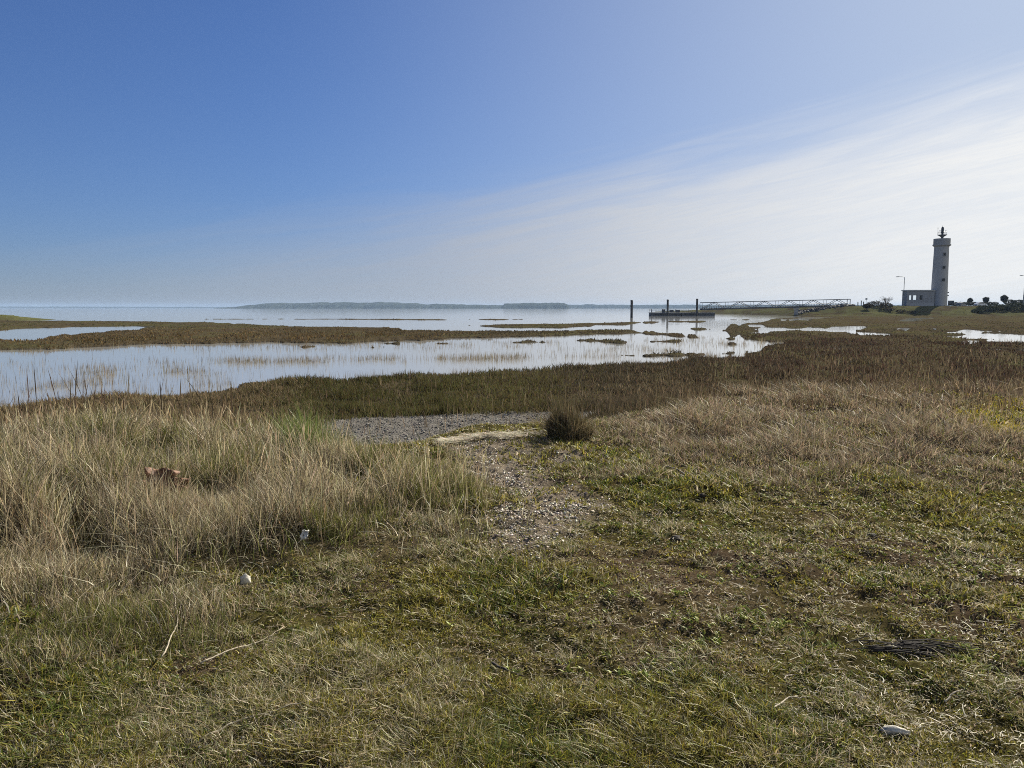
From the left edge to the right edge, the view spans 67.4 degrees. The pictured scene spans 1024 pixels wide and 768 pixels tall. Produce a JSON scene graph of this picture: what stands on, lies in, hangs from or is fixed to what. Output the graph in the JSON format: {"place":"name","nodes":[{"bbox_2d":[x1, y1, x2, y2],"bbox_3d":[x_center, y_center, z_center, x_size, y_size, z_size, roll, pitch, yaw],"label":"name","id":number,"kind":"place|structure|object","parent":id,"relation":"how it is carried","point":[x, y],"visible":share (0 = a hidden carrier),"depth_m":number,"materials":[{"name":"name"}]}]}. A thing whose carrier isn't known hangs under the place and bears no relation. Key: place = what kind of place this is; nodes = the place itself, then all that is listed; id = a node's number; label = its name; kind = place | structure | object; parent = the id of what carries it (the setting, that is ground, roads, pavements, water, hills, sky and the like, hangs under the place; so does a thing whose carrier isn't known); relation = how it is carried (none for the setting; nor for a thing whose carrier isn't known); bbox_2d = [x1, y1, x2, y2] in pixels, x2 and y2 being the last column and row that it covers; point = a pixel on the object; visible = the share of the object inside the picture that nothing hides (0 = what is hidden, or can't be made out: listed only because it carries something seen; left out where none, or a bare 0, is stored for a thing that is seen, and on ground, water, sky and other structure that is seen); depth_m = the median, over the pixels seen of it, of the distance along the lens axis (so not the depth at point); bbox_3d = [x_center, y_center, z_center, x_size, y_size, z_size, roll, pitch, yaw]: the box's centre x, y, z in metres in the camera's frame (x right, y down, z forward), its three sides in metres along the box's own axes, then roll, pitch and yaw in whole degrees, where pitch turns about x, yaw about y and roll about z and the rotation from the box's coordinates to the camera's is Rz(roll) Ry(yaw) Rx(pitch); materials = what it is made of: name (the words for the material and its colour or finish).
{"place":"outdoors","nodes":[
{"label":"outdoors","id":0,"kind":"place"},
{"bbox_2d":[0,306,225,307],"bbox_3d":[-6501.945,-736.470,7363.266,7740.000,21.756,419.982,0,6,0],"label":"hills","id":1,"kind":"structure","parent":0,"point":[102,307],"depth_m":7210.37,"materials":[{"name":"grey"}]},
{"bbox_2d":[213,302,502,308],"bbox_3d":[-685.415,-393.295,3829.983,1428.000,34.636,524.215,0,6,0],"label":"hills","id":2,"kind":"structure","parent":0,"point":[353,305],"depth_m":3627.99,"materials":[{"name":"grey"}]},
{"bbox_2d":[0,306,1023,767],"bbox_3d":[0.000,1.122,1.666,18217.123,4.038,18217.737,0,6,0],"label":"ground","id":3,"kind":"structure","parent":0,"point":[860,314],"depth_m":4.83,"materials":[{"name":"green plant"}]},
{"bbox_2d":[0,356,235,429],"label":"reeds","id":4,"kind":"object","parent":3,"relation":"on","point":[83,404],"visible":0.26,"depth_m":9.68,"materials":[{"name":"brown plant"}]},
{"bbox_2d":[161,588,177,656],"bbox_3d":[-1.761,1.196,3.977,0.060,0.025,1.042,-2,6,-22],"label":"dry twig","id":5,"kind":"object","parent":3,"relation":"on","point":[162,655],"visible":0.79,"depth_m":3.69,"materials":[{"name":"beige wood"}]},
{"bbox_2d":[200,626,283,663],"bbox_3d":[-1.288,1.259,3.712,0.021,0.046,0.524,3,6,28],"label":"dry twig","id":6,"kind":"object","parent":3,"relation":"on","point":[234,648],"visible":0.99,"depth_m":3.63,"materials":[{"name":"beige wood"}]},
{"bbox_2d":[240,573,250,584],"bbox_3d":[-1.586,1.164,4.577,0.069,0.083,0.068,0,6,0],"label":"chalk lump","id":7,"kind":"object","parent":3,"relation":"on","point":[247,580],"visible":0.84,"depth_m":4.55,"materials":[{"name":"white stone"}]},
{"bbox_2d":[199,698,317,741],"bbox_3d":[-0.995,1.309,3.026,0.469,0.048,0.059,-4,7,-32],"label":"dry twig","id":8,"kind":"object","parent":3,"relation":"on","point":[200,740],"visible":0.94,"depth_m":3.02,"materials":[{"name":"beige wood"}]},
{"bbox_2d":[0,394,537,739],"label":"tall dry grass","id":9,"kind":"structure","parent":3,"relation":"on","point":[85,457],"depth_m":5.36,"materials":[{"name":"beige plant"}]},
{"bbox_2d":[141,467,180,489],"bbox_3d":[-2.626,0.712,5.744,0.248,0.175,0.189,0,6,0],"label":"dead leaf","id":10,"kind":"object","parent":9,"relation":"on","point":[171,473],"visible":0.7,"depth_m":5.76,"materials":[{"name":"brown plant"}]},
{"bbox_2d":[170,477,190,490],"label":"dead leaf","id":11,"kind":"object","parent":9,"relation":"on","point":[182,483],"visible":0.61,"depth_m":5.77,"materials":[{"name":"brown plant"}]},
{"bbox_2d":[300,530,308,539],"bbox_3d":[-1.340,0.976,4.969,0.052,0.073,0.070,0,6,0],"label":"paper scrap","id":12,"kind":"object","parent":3,"relation":"on","point":[304,535],"visible":1,"depth_m":4.96,"materials":[{"name":"white paper"}]},
{"bbox_2d":[226,414,390,460],"bbox_3d":[-1.950,0.556,7.847,2.053,0.684,2.081,-4,7,-33],"label":"grass tussock","id":13,"kind":"object","parent":3,"relation":"on","point":[310,439],"depth_m":7.72,"materials":[{"name":"plant"}]},
{"bbox_2d":[317,409,593,444],"bbox_3d":[-0.836,0.573,14.498,8.598,0.521,4.116,-3,6,-24],"label":"shingle","id":14,"kind":"object","parent":3,"relation":"on","point":[419,422],"visible":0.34,"depth_m":14.41,"materials":[{"name":"grey gravel"}]},
{"bbox_2d":[448,678,499,693],"bbox_3d":[-0.157,1.296,3.307,0.246,0.017,0.092,1,6,14],"label":"dry twig","id":15,"kind":"object","parent":3,"relation":"on","point":[480,683],"visible":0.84,"depth_m":3.31,"materials":[{"name":"wood"}]},
{"bbox_2d":[432,428,546,444],"bbox_3d":[-0.213,0.648,9.300,1.712,0.151,0.804,-2,6,-15],"label":"drift straw","id":16,"kind":"object","parent":3,"relation":"on","point":[488,435],"visible":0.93,"depth_m":9.25,"materials":[{"name":"beige plant"}]},
{"bbox_2d":[491,661,523,676],"bbox_3d":[-0.041,1.298,3.507,0.071,0.053,0.214,-5,8,-42],"label":"dry twig","id":17,"kind":"object","parent":3,"relation":"on","point":[496,665],"visible":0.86,"depth_m":3.47,"materials":[{"name":"grey wood"}]},
{"bbox_2d":[0,305,1023,442],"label":"marsh vegetation","id":18,"kind":"object","parent":3,"relation":"on","point":[350,395],"visible":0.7,"depth_m":22.27,"materials":[{"name":"plant"}]},
{"bbox_2d":[436,428,624,562],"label":"shell litter","id":19,"kind":"object","parent":3,"relation":"on","point":[536,511],"visible":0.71,"depth_m":6.19,"materials":[{"name":"white gravel"}]},
{"bbox_2d":[501,303,569,308],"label":"woodland","id":20,"kind":"object","parent":3,"relation":"on","point":[535,306],"visible":1,"depth_m":3310.66,"materials":[{"name":"plant"}]},
{"bbox_2d":[493,396,614,442],"bbox_3d":[0.581,0.403,9.430,1.655,0.613,1.731,0,6,0],"label":"grass tussock","id":21,"kind":"object","parent":3,"relation":"on","point":[567,423],"depth_m":9.33,"materials":[{"name":"green plant"}]},
{"bbox_2d":[670,535,682,540],"bbox_3d":[1.170,1.104,5.475,0.091,0.048,0.064,0,6,0],"label":"earth clod","id":22,"kind":"object","parent":3,"relation":"on","point":[677,537],"visible":0.89,"depth_m":5.46,"materials":[{"name":"brown soil"}]},
{"bbox_2d":[440,419,1023,767],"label":"ground cover","id":23,"kind":"object","parent":3,"relation":"on","point":[675,591],"visible":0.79,"depth_m":4.15,"materials":[{"name":"green plant"}]},
{"bbox_2d":[771,696,805,710],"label":"dry twig","id":24,"kind":"object","parent":3,"relation":"on","point":[785,699],"visible":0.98,"depth_m":3.17,"materials":[{"name":"beige wood"}]},
{"bbox_2d":[793,308,798,314],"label":"gangway pier","id":25,"kind":"structure","parent":3,"relation":"on","point":[795,311],"depth_m":247.34,"materials":[{"name":"grey concrete"}]},
{"bbox_2d":[700,299,850,309],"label":"gangway","id":26,"kind":"object","parent":25,"relation":"on","point":[765,307],"visible":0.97,"depth_m":245.28,"materials":[{"name":"grey metal"}]},
{"bbox_2d":[798,304,855,313],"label":"rubble","id":27,"kind":"object","parent":3,"relation":"on","point":[814,309],"visible":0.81,"depth_m":246.85,"materials":[{"name":"grey stone"}]},
{"bbox_2d":[867,533,877,537],"bbox_3d":[2.572,1.088,5.488,0.079,0.046,0.063,0,6,0],"label":"earth clod","id":28,"kind":"object","parent":3,"relation":"on","point":[873,535],"visible":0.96,"depth_m":5.47,"materials":[{"name":"brown soil"}]},
{"bbox_2d":[862,300,892,309],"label":"bramble shrub","id":29,"kind":"object","parent":3,"relation":"on","point":[877,304],"visible":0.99,"depth_m":236.69,"materials":[{"name":"green plant"}]},
{"bbox_2d":[879,297,891,304],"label":"bare shrub","id":30,"kind":"object","parent":3,"relation":"on","point":[888,299],"visible":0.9,"depth_m":252.20,"materials":[{"name":"brown plant"}]},
{"bbox_2d":[880,725,910,735],"bbox_3d":[1.467,1.327,2.938,0.120,0.034,0.040,1,6,14],"label":"chalk lump","id":31,"kind":"object","parent":3,"relation":"on","point":[893,729],"visible":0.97,"depth_m":2.93,"materials":[{"name":"white stone"}]},
{"bbox_2d":[886,308,917,313],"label":"bramble shrub","id":32,"kind":"object","parent":3,"relation":"on","point":[902,311],"visible":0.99,"depth_m":229.54,"materials":[{"name":"green plant"}]},
{"bbox_2d":[845,635,984,658],"bbox_3d":[1.926,1.266,3.659,0.649,0.092,0.214,1,6,12],"label":"brushwood","id":33,"kind":"object","parent":3,"relation":"on","point":[930,645],"visible":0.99,"depth_m":3.66,"materials":[{"name":"grey wood"}]},
{"bbox_2d":[901,227,950,305],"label":"lighthouse","id":34,"kind":"object","parent":3,"relation":"on","point":[937,294],"visible":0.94,"depth_m":258.15,"materials":[{"name":"paint"}]},
{"bbox_2d":[944,689,962,701],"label":"dry twig","id":35,"kind":"object","parent":3,"relation":"on","point":[949,697],"visible":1,"depth_m":3.23,"materials":[{"name":"beige wood"}]},
{"bbox_2d":[956,302,965,305],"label":"parked car","id":36,"kind":"object","parent":3,"relation":"on","point":[960,303],"visible":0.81,"depth_m":273.57,"materials":[{"name":"grey paint"}]},
{"bbox_2d":[952,301,998,305],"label":"hedge","id":37,"kind":"object","parent":3,"relation":"on","point":[973,303],"visible":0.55,"depth_m":290.00,"materials":[{"name":"green plant"}]},
{"bbox_2d":[974,302,986,305],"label":"parked car","id":38,"kind":"object","parent":3,"relation":"on","point":[979,303],"visible":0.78,"depth_m":279.67,"materials":[{"name":"white paint"}]},
{"bbox_2d":[982,297,989,301],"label":"clipped tree","id":39,"kind":"object","parent":3,"relation":"on","point":[985,299],"visible":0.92,"depth_m":297.59,"materials":[{"name":"green plant"}]},
{"bbox_2d":[971,302,1023,312],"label":"scrub thicket","id":40,"kind":"object","parent":3,"relation":"on","point":[990,308],"visible":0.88,"depth_m":232.39,"materials":[{"name":"green plant"}]},
{"bbox_2d":[1000,295,1007,301],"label":"clipped tree","id":41,"kind":"object","parent":3,"relation":"on","point":[1003,298],"visible":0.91,"depth_m":297.50,"materials":[{"name":"green plant"}]},
{"bbox_2d":[1003,299,1022,304],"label":"hedge","id":42,"kind":"object","parent":3,"relation":"on","point":[1012,301],"visible":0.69,"depth_m":287.94,"materials":[{"name":"green plant"}]},
{"bbox_2d":[0,308,1023,406],"bbox_3d":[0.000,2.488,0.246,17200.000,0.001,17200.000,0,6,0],"label":"water","id":43,"kind":"structure","parent":0,"point":[464,319],"depth_m":48.85,"materials":[{"name":"grey liquid"}]},
{"bbox_2d":[0,333,1021,405],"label":"cord grass","id":44,"kind":"structure","parent":43,"relation":"in","point":[312,360],"depth_m":36.04,"materials":[{"name":"plant"}]},
{"bbox_2d":[630,300,632,317],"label":"mooring pile","id":45,"kind":"object","parent":43,"relation":"in","point":[631,310],"visible":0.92,"depth_m":190.90,"materials":[{"name":"black wood"}]},
{"bbox_2d":[666,299,668,315],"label":"mooring pile","id":46,"kind":"object","parent":43,"relation":"in","point":[667,314],"visible":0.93,"depth_m":230.60,"materials":[{"name":"black wood"}]},
{"bbox_2d":[648,309,714,315],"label":"pontoon","id":47,"kind":"object","parent":43,"relation":"on","point":[651,313],"visible":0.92,"depth_m":237.41,"materials":[{"name":"concrete"}]},
{"bbox_2d":[696,299,697,315],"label":"mooring pile","id":48,"kind":"object","parent":43,"relation":"in","point":[696,307],"visible":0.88,"depth_m":230.59,"materials":[{"name":"black wood"}]},
{"bbox_2d":[0,0,1023,306],"label":"sky","id":49,"kind":"structure","parent":0,"point":[154,153],"materials":[{"name":"blue"}]},
{"bbox_2d":[487,373,1023,518],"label":"dry grass","id":50,"kind":"structure","parent":0,"point":[716,416],"depth_m":9.04,"materials":[{"name":"beige plant"}]},
{"bbox_2d":[569,304,977,307],"bbox_3d":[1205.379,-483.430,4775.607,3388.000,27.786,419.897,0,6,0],"label":"hills","id":51,"kind":"structure","parent":0,"point":[628,306],"depth_m":4624.64,"materials":[{"name":"grey"}]}
]}

